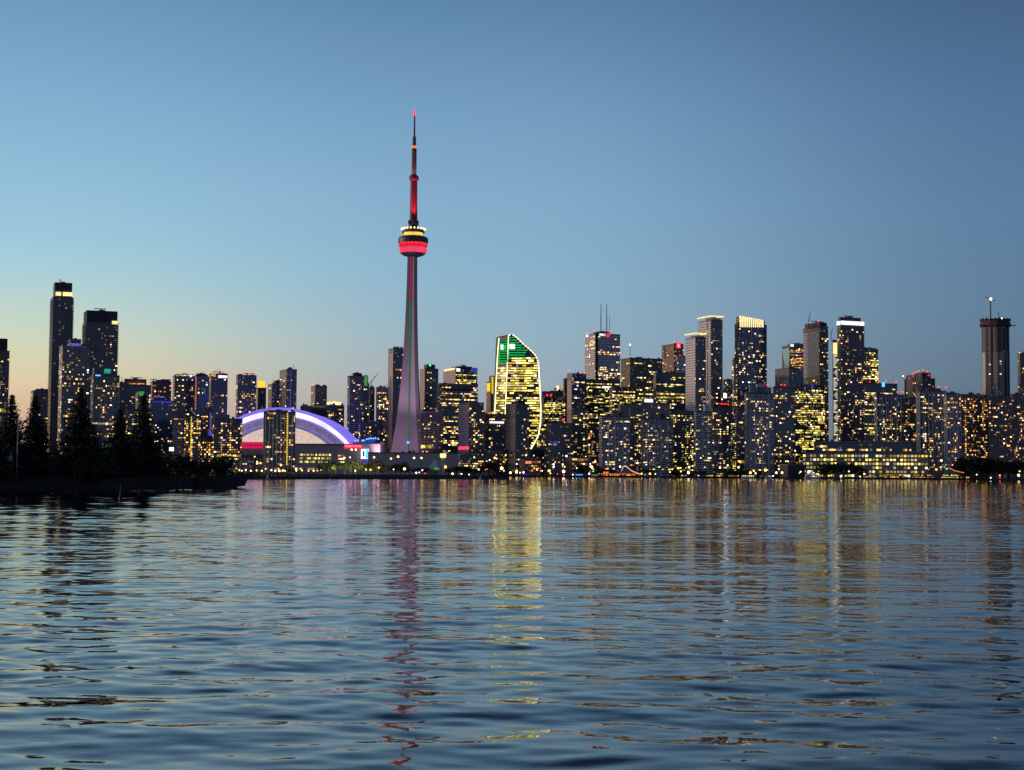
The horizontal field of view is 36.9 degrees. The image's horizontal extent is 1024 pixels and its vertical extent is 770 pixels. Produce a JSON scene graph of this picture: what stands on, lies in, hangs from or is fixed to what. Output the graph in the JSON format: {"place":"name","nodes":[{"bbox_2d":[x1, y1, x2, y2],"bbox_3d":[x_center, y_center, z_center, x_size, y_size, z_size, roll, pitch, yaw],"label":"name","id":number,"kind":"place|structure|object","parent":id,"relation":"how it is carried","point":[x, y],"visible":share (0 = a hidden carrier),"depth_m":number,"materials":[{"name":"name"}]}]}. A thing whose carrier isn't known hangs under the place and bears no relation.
{"place":"outdoors","nodes":[
{"label":"outdoors","id":0,"kind":"place"},
{"bbox_2d":[0,475,1023,769],"bbox_3d":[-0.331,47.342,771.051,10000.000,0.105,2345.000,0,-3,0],"label":"water","id":1,"kind":"structure","parent":0,"point":[568,623],"depth_m":22.58,"materials":[{"name":"blue liquid"}]},
{"bbox_2d":[197,472,248,486],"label":"moored launch","id":2,"kind":"object","parent":1,"relation":"on","point":[234,481],"visible":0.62,"depth_m":226.59,"materials":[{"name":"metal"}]},
{"bbox_2d":[248,475,508,478],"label":"breakwater","id":3,"kind":"object","parent":1,"relation":"in","point":[365,477],"visible":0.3,"depth_m":685.60,"materials":[{"name":"concrete"}]},
{"bbox_2d":[0,0,1023,441],"label":"sky","id":4,"kind":"structure","parent":0,"point":[228,179],"materials":[{"name":"blue"}]},
{"bbox_2d":[493,334,540,448],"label":"office tower","id":5,"kind":"structure","parent":0,"point":[517,375],"depth_m":2598.76,"materials":[{"name":"yellow glass"}]},
{"bbox_2d":[495,357,539,443],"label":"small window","id":6,"kind":"structure","parent":5,"relation":"in","point":[530,357],"depth_m":2597.71,"materials":[{"name":"yellow glass"}]},
{"bbox_3d":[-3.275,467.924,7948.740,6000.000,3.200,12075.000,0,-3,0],"label":"city ground","id":7,"kind":"structure","parent":0,"visible":0},
{"bbox_2d":[0,338,9,435],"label":"condo tower","id":8,"kind":"structure","parent":7,"relation":"on","point":[4,371],"depth_m":2296.97,"materials":[{"name":"black glass"}]},
{"bbox_2d":[30,388,47,451],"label":"apartment block","id":9,"kind":"structure","parent":7,"relation":"on","point":[41,394],"depth_m":2588.40,"materials":[{"name":"black concrete"}]},
{"bbox_2d":[46,279,73,457],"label":"condo tower","id":10,"kind":"structure","parent":7,"relation":"on","point":[61,314],"depth_m":2292.72,"materials":[{"name":"grey glass"}]},
{"bbox_2d":[57,338,89,449],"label":"condo tower","id":11,"kind":"structure","parent":7,"relation":"on","point":[73,365],"depth_m":2050.31,"materials":[{"name":"blue glass"}]},
{"bbox_2d":[81,308,118,430],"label":"condo tower","id":12,"kind":"structure","parent":7,"relation":"on","point":[100,335],"depth_m":2236.97,"materials":[{"name":"black glass"}]},
{"bbox_2d":[90,367,119,455],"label":"condo tower","id":13,"kind":"structure","parent":7,"relation":"on","point":[104,399],"depth_m":1988.04,"materials":[{"name":"grey glass"}]},
{"bbox_2d":[124,377,150,408],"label":"condo tower","id":14,"kind":"structure","parent":7,"relation":"on","point":[136,384],"depth_m":2410.08,"materials":[{"name":"blue glass"}]},
{"bbox_2d":[125,405,153,437],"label":"condo tower","id":15,"kind":"structure","parent":7,"relation":"on","point":[130,414],"depth_m":2068.13,"materials":[{"name":"grey glass"}]},
{"bbox_2d":[149,379,171,399],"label":"condo tower","id":16,"kind":"structure","parent":7,"relation":"on","point":[161,387],"depth_m":2470.14,"materials":[{"name":"grey glass"}]},
{"bbox_2d":[150,396,176,459],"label":"condo tower","id":17,"kind":"structure","parent":7,"relation":"on","point":[164,414],"depth_m":2119.25,"materials":[{"name":"blue glass"}]},
{"bbox_2d":[172,414,183,458],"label":"apartment block","id":18,"kind":"structure","parent":7,"relation":"on","point":[178,435],"depth_m":2042.07,"materials":[{"name":"concrete"}]},
{"bbox_2d":[172,373,193,417],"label":"condo tower","id":19,"kind":"structure","parent":7,"relation":"on","point":[183,391],"depth_m":2360.95,"materials":[{"name":"blue glass"}]},
{"bbox_2d":[183,414,200,461],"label":"condo tower","id":20,"kind":"structure","parent":7,"relation":"on","point":[192,432],"depth_m":2031.13,"materials":[{"name":"grey glass"}]},
{"bbox_2d":[194,373,208,415],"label":"condo tower","id":21,"kind":"structure","parent":7,"relation":"on","point":[201,390],"depth_m":2323.07,"materials":[{"name":"blue glass"}]},
{"bbox_2d":[199,402,212,436],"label":"condo tower","id":22,"kind":"structure","parent":7,"relation":"on","point":[206,414],"depth_m":2115.56,"materials":[{"name":"grey glass"}]},
{"bbox_2d":[209,371,227,417],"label":"condo tower","id":23,"kind":"structure","parent":7,"relation":"on","point":[218,387],"depth_m":2396.30,"materials":[{"name":"blue glass"}]},
{"bbox_2d":[212,413,242,471],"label":"condo tower","id":24,"kind":"structure","parent":7,"relation":"on","point":[226,435],"depth_m":2022.60,"materials":[{"name":"grey glass"}]},
{"bbox_2d":[235,373,256,418],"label":"condo tower","id":25,"kind":"structure","parent":7,"relation":"on","point":[246,393],"depth_m":2408.45,"materials":[{"name":"blue glass"}]},
{"bbox_2d":[240,450,262,473],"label":"shore building","id":26,"kind":"structure","parent":7,"relation":"on","point":[247,462],"depth_m":2030.62,"materials":[{"name":"grey concrete"}]},
{"bbox_2d":[268,380,278,407],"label":"condo tower","id":27,"kind":"structure","parent":7,"relation":"on","point":[273,395],"depth_m":2454.27,"materials":[{"name":"blue glass"}]},
{"bbox_2d":[263,409,295,473],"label":"condo tower","id":28,"kind":"structure","parent":7,"relation":"on","point":[278,437],"depth_m":1986.09,"materials":[{"name":"grey glass"}]},
{"bbox_2d":[279,367,296,408],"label":"condo tower","id":29,"kind":"structure","parent":7,"relation":"on","point":[288,388],"depth_m":2408.18,"materials":[{"name":"blue glass"}]},
{"bbox_2d":[236,407,385,473],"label":"domed stadium","id":30,"kind":"object","parent":7,"relation":"on","point":[319,439],"visible":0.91,"depth_m":2244.27},
{"bbox_2d":[311,384,326,405],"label":"apartment tower","id":31,"kind":"structure","parent":7,"relation":"on","point":[318,395],"depth_m":2648.17,"materials":[{"name":"concrete"}]},
{"bbox_2d":[326,401,344,426],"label":"apartment block","id":32,"kind":"structure","parent":7,"relation":"on","point":[334,411],"depth_m":2443.56,"materials":[{"name":"grey metal"}]},
{"bbox_2d":[347,372,363,438],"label":"condo tower","id":33,"kind":"structure","parent":7,"relation":"on","point":[355,399],"depth_m":2406.82,"materials":[{"name":"blue glass"}]},
{"bbox_2d":[358,421,388,451],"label":"apartment block","id":34,"kind":"structure","parent":7,"relation":"on","point":[374,429],"depth_m":2348.77,"materials":[{"name":"grey concrete"}]},
{"bbox_2d":[376,384,387,422],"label":"condo tower","id":35,"kind":"structure","parent":7,"relation":"on","point":[382,404],"depth_m":2405.57,"materials":[{"name":"blue glass"}]},
{"bbox_2d":[388,347,403,451],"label":"office tower","id":36,"kind":"structure","parent":7,"relation":"on","point":[395,358],"depth_m":2468.58,"materials":[{"name":"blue glass"}]},
{"bbox_2d":[391,108,427,451],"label":"observation tower","id":37,"kind":"structure","parent":7,"relation":"on","point":[413,242],"depth_m":2308.05,"materials":[{"name":"concrete"}]},
{"bbox_2d":[368,450,457,474],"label":"warehouse","id":38,"kind":"structure","parent":7,"relation":"on","point":[451,459],"depth_m":2151.17,"materials":[{"name":"concrete"}]},
{"bbox_2d":[420,364,438,410],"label":"office tower","id":39,"kind":"structure","parent":7,"relation":"on","point":[428,384],"depth_m":2528.85,"materials":[{"name":"blue glass"}]},
{"bbox_2d":[418,410,442,452],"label":"apartment block","id":40,"kind":"structure","parent":7,"relation":"on","point":[430,431],"depth_m":2286.14,"materials":[{"name":"grey concrete"}]},
{"bbox_2d":[437,383,477,452],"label":"office block","id":41,"kind":"structure","parent":7,"relation":"on","point":[450,396],"depth_m":2408.84,"materials":[{"name":"black glass"}]},
{"bbox_2d":[443,365,477,383],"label":"office tower","id":42,"kind":"structure","parent":7,"relation":"on","point":[463,374],"depth_m":2775.99,"materials":[{"name":"black glass"}]},
{"bbox_2d":[458,401,483,454],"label":"apartment tower","id":43,"kind":"structure","parent":7,"relation":"on","point":[471,428],"depth_m":2166.27,"materials":[{"name":"grey concrete"}]},
{"bbox_2d":[458,453,487,474],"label":"shore building","id":44,"kind":"structure","parent":7,"relation":"on","point":[468,460],"depth_m":2115.54,"materials":[{"name":"grey concrete"}]},
{"bbox_2d":[483,411,505,454],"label":"apartment block","id":45,"kind":"structure","parent":7,"relation":"on","point":[494,430],"depth_m":2225.31,"materials":[{"name":"brown brick"}]},
{"bbox_2d":[484,448,543,475],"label":"apartment block","id":46,"kind":"structure","parent":7,"relation":"on","point":[498,454],"depth_m":2156.12,"materials":[{"name":"black glass"}]},
{"bbox_2d":[505,399,529,474],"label":"apartment tower","id":47,"kind":"structure","parent":7,"relation":"on","point":[517,431],"depth_m":2141.37,"materials":[{"name":"grey concrete"}]},
{"bbox_2d":[519,457,541,475],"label":"shore building","id":48,"kind":"structure","parent":7,"relation":"on","point":[532,464],"depth_m":2036.36,"materials":[{"name":"brown brick"}]},
{"bbox_2d":[541,391,564,427],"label":"office block","id":49,"kind":"structure","parent":7,"relation":"on","point":[552,406],"depth_m":2769.91,"materials":[{"name":"black glass"}]},
{"bbox_2d":[546,419,573,475],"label":"condo tower","id":50,"kind":"structure","parent":7,"relation":"on","point":[559,442],"depth_m":2152.57,"materials":[{"name":"grey glass"}]},
{"bbox_2d":[567,369,585,422],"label":"office tower","id":51,"kind":"structure","parent":7,"relation":"on","point":[576,390],"depth_m":2710.06,"materials":[{"name":"blue glass"}]},
{"bbox_2d":[567,456,591,475],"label":"shore building","id":52,"kind":"structure","parent":7,"relation":"on","point":[572,462],"depth_m":2031.74,"materials":[{"name":"brown brick"}]},
{"bbox_2d":[571,407,588,457],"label":"condo tower","id":53,"kind":"structure","parent":7,"relation":"on","point":[580,418],"depth_m":2236.13,"materials":[{"name":"black glass"}]},
{"bbox_2d":[587,423,598,475],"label":"condo tower","id":54,"kind":"structure","parent":7,"relation":"on","point":[593,442],"depth_m":2161.66,"materials":[{"name":"black glass"}]},
{"bbox_2d":[585,304,619,379],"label":"office tower","id":55,"kind":"structure","parent":7,"relation":"on","point":[602,354],"depth_m":3202.06,"materials":[{"name":"glass"}]},
{"bbox_2d":[586,378,619,426],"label":"office tower","id":56,"kind":"structure","parent":7,"relation":"on","point":[597,398],"depth_m":2802.22,"materials":[{"name":"black glass"}]},
{"bbox_2d":[599,409,629,473],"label":"condo tower","id":57,"kind":"structure","parent":7,"relation":"on","point":[614,439],"depth_m":2106.36,"materials":[{"name":"grey glass"}]},
{"bbox_2d":[609,387,634,413],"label":"office block","id":58,"kind":"structure","parent":7,"relation":"on","point":[619,395],"depth_m":2662.45,"materials":[{"name":"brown glass"}]},
{"bbox_2d":[629,407,642,475],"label":"condo tower","id":59,"kind":"structure","parent":7,"relation":"on","point":[636,414],"depth_m":2198.36,"materials":[{"name":"grey glass"}]},
{"bbox_2d":[255,474,1023,479],"bbox_3d":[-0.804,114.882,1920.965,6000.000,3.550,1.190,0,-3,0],"label":"quay wall","id":60,"kind":"structure","parent":7,"relation":"on","point":[574,476],"depth_m":1920.43,"materials":[{"name":"concrete"}]},
{"bbox_2d":[621,344,662,404],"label":"office tower","id":61,"kind":"structure","parent":7,"relation":"on","point":[637,373],"depth_m":3017.83,"materials":[{"name":"black glass"}]},
{"bbox_2d":[640,398,669,418],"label":"office block","id":62,"kind":"structure","parent":7,"relation":"on","point":[658,408],"depth_m":2362.97,"materials":[{"name":"concrete"}]},
{"bbox_2d":[640,413,673,476],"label":"condo tower","id":63,"kind":"structure","parent":7,"relation":"on","point":[657,445],"depth_m":2112.55,"materials":[{"name":"grey glass"}]},
{"bbox_2d":[653,371,684,410],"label":"office block","id":64,"kind":"structure","parent":7,"relation":"on","point":[668,386],"depth_m":2654.80,"materials":[{"name":"blue glass"}]},
{"bbox_2d":[662,341,683,372],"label":"office tower","id":65,"kind":"structure","parent":7,"relation":"on","point":[670,352],"depth_m":3261.16,"materials":[{"name":"red stone"}]},
{"bbox_2d":[669,409,693,476],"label":"office block","id":66,"kind":"structure","parent":7,"relation":"on","point":[683,439],"depth_m":2286.72,"materials":[{"name":"black glass"}]},
{"bbox_2d":[684,333,706,410],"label":"condo tower","id":67,"kind":"structure","parent":7,"relation":"on","point":[695,372],"depth_m":2351.08,"materials":[{"name":"grey concrete"}]},
{"bbox_2d":[694,404,711,476],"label":"condo tower","id":68,"kind":"structure","parent":7,"relation":"on","point":[703,435],"depth_m":2091.03,"materials":[{"name":"grey glass"}]},
{"bbox_2d":[697,315,723,410],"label":"condo tower","id":69,"kind":"structure","parent":7,"relation":"on","point":[712,327],"depth_m":2423.55,"materials":[{"name":"grey concrete"}]},
{"bbox_2d":[711,403,729,476],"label":"condo tower","id":70,"kind":"structure","parent":7,"relation":"on","point":[721,435],"depth_m":2116.48,"materials":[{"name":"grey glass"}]},
{"bbox_2d":[730,414,735,474],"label":"office tower","id":71,"kind":"structure","parent":7,"relation":"on","point":[732,441],"depth_m":2257.55,"materials":[{"name":"grey metal"}]},
{"bbox_2d":[732,358,737,414],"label":"condo tower","id":72,"kind":"structure","parent":7,"relation":"on","point":[734,384],"depth_m":2393.89,"materials":[{"name":"grey glass"}]},
{"bbox_2d":[736,407,743,476],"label":"condo tower","id":73,"kind":"structure","parent":7,"relation":"on","point":[740,437],"depth_m":2197.30,"materials":[{"name":"grey glass"}]},
{"bbox_2d":[735,316,766,408],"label":"condo tower","id":74,"kind":"structure","parent":7,"relation":"on","point":[751,345],"depth_m":2427.04,"materials":[{"name":"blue glass"}]},
{"bbox_2d":[744,383,773,476],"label":"condo tower","id":75,"kind":"structure","parent":7,"relation":"on","point":[758,426],"depth_m":2095.08,"materials":[{"name":"grey glass"}]},
{"bbox_2d":[767,381,794,476],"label":"condo tower","id":76,"kind":"structure","parent":7,"relation":"on","point":[783,424],"depth_m":2118.16,"materials":[{"name":"grey glass"}]},
{"bbox_2d":[775,368,802,386],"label":"office block","id":77,"kind":"structure","parent":7,"relation":"on","point":[788,377],"depth_m":2533.11,"materials":[{"name":"blue glass"}]},
{"bbox_2d":[779,463,804,476],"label":"shore building","id":78,"kind":"structure","parent":7,"relation":"on","point":[791,470],"depth_m":2030.70,"materials":[{"name":"metal"}]},
{"bbox_2d":[782,343,802,367],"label":"office tower","id":79,"kind":"structure","parent":7,"relation":"on","point":[792,355],"depth_m":3015.79,"materials":[{"name":"blue glass"}]},
{"bbox_2d":[793,379,824,463],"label":"office block","id":80,"kind":"structure","parent":7,"relation":"on","point":[809,423],"depth_m":2361.18,"materials":[{"name":"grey glass"}]},
{"bbox_2d":[794,390,824,460],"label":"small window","id":81,"kind":"structure","parent":80,"relation":"in","point":[822,413],"depth_m":2361.49,"materials":[{"name":"yellow glass"}]},
{"bbox_2d":[803,311,828,440],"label":"condo tower","id":82,"kind":"structure","parent":7,"relation":"on","point":[815,353],"depth_m":2414.21,"materials":[{"name":"grey metal"}]},
{"bbox_2d":[831,327,837,440],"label":"condo tower","id":83,"kind":"structure","parent":7,"relation":"on","point":[835,395],"depth_m":2585.12,"materials":[{"name":"grey metal"}]},
{"bbox_2d":[836,315,865,440],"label":"condo tower","id":84,"kind":"structure","parent":7,"relation":"on","point":[850,377],"depth_m":2351.98,"materials":[{"name":"black glass"}]},
{"bbox_2d":[802,447,927,477],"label":"terminal building","id":85,"kind":"structure","parent":7,"relation":"on","point":[882,464],"depth_m":2020.15,"materials":[{"name":"concrete"}]},
{"bbox_2d":[814,439,911,451],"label":"terminal building","id":86,"kind":"structure","parent":85,"relation":"on","point":[860,446],"depth_m":2045.96,"materials":[{"name":"blue glass"}]},
{"bbox_2d":[864,347,877,382],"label":"office tower","id":87,"kind":"structure","parent":7,"relation":"on","point":[871,363],"depth_m":2604.63,"materials":[{"name":"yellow glass"}]},
{"bbox_2d":[864,381,897,440],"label":"office block","id":88,"kind":"structure","parent":7,"relation":"on","point":[872,389],"depth_m":2411.55,"materials":[{"name":"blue glass"}]},
{"bbox_2d":[874,391,904,440],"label":"condo tower","id":89,"kind":"structure","parent":7,"relation":"on","point":[887,417],"depth_m":2228.82,"materials":[{"name":"grey glass"}]},
{"bbox_2d":[902,396,915,444],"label":"condo tower","id":90,"kind":"structure","parent":7,"relation":"on","point":[909,419],"depth_m":2236.78,"materials":[{"name":"grey glass"}]},
{"bbox_2d":[904,370,934,397],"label":"condo tower","id":91,"kind":"structure","parent":7,"relation":"on","point":[918,381],"depth_m":2563.09,"materials":[{"name":"concrete"}]},
{"bbox_2d":[916,386,946,477],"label":"condo tower","id":92,"kind":"structure","parent":7,"relation":"on","point":[929,423],"depth_m":2179.84,"materials":[{"name":"grey metal"}]},
{"bbox_2d":[943,391,961,473],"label":"condo tower","id":93,"kind":"structure","parent":7,"relation":"on","point":[952,427],"depth_m":2152.01,"materials":[{"name":"grey glass"}]},
{"bbox_2d":[961,389,987,478],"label":"apartment slab","id":94,"kind":"structure","parent":7,"relation":"on","point":[974,419],"depth_m":2229.26,"materials":[{"name":"brown brick"}]},
{"bbox_2d":[956,455,995,478],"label":"round tree","id":95,"kind":"object","parent":7,"relation":"on","point":[962,459],"visible":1,"depth_m":1924.12,"materials":[{"name":"green plant"}]},
{"bbox_2d":[980,296,1015,395],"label":"construction tower","id":96,"kind":"structure","parent":7,"relation":"on","point":[995,358],"depth_m":2629.17,"materials":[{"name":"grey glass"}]},
{"bbox_2d":[987,395,1011,478],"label":"apartment slab","id":97,"kind":"structure","parent":7,"relation":"on","point":[999,429],"depth_m":2167.31,"materials":[{"name":"grey brick"}]},
{"bbox_2d":[1010,392,1023,478],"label":"apartment slab","id":98,"kind":"structure","parent":7,"relation":"on","point":[1017,409],"depth_m":2200.10,"materials":[{"name":"grey concrete"}]},
{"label":"island ground","id":99,"kind":"structure","parent":0,"visible":0},
{"bbox_2d":[0,428,24,477],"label":"fir tree","id":100,"kind":"object","parent":99,"relation":"on","point":[7,469],"visible":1,"depth_m":181.64,"materials":[{"name":"green plant"}]},
{"bbox_2d":[0,394,42,478],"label":"fir tree","id":101,"kind":"object","parent":99,"relation":"on","point":[9,429],"visible":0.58,"depth_m":189.37,"materials":[{"name":"green plant"}]},
{"bbox_2d":[19,395,54,476],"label":"fir tree","id":102,"kind":"object","parent":99,"relation":"on","point":[34,429],"visible":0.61,"depth_m":195.34,"materials":[{"name":"green plant"}]},
{"bbox_2d":[39,387,120,477],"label":"fir tree","id":103,"kind":"object","parent":99,"relation":"on","point":[79,452],"visible":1,"depth_m":186.96,"materials":[{"name":"green plant"}]},
{"bbox_2d":[0,477,225,489],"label":"seawall","id":104,"kind":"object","parent":99,"relation":"on","point":[53,483],"visible":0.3,"depth_m":205.01,"materials":[{"name":"stone"}]},
{"bbox_2d":[85,409,152,480],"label":"fir tree","id":105,"kind":"object","parent":99,"relation":"on","point":[119,446],"visible":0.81,"depth_m":197.12,"materials":[{"name":"green plant"}]},
{"bbox_2d":[124,394,176,478],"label":"fir tree","id":106,"kind":"object","parent":99,"relation":"on","point":[146,446],"visible":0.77,"depth_m":202.25,"materials":[{"name":"green plant"}]},
{"bbox_2d":[171,457,199,482],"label":"round tree","id":107,"kind":"object","parent":99,"relation":"on","point":[187,466],"visible":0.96,"depth_m":212.64,"materials":[{"name":"green plant"}]},
{"bbox_2d":[207,455,234,482],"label":"round tree","id":108,"kind":"object","parent":99,"relation":"on","point":[225,460],"visible":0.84,"depth_m":220.57,"materials":[{"name":"green plant"}]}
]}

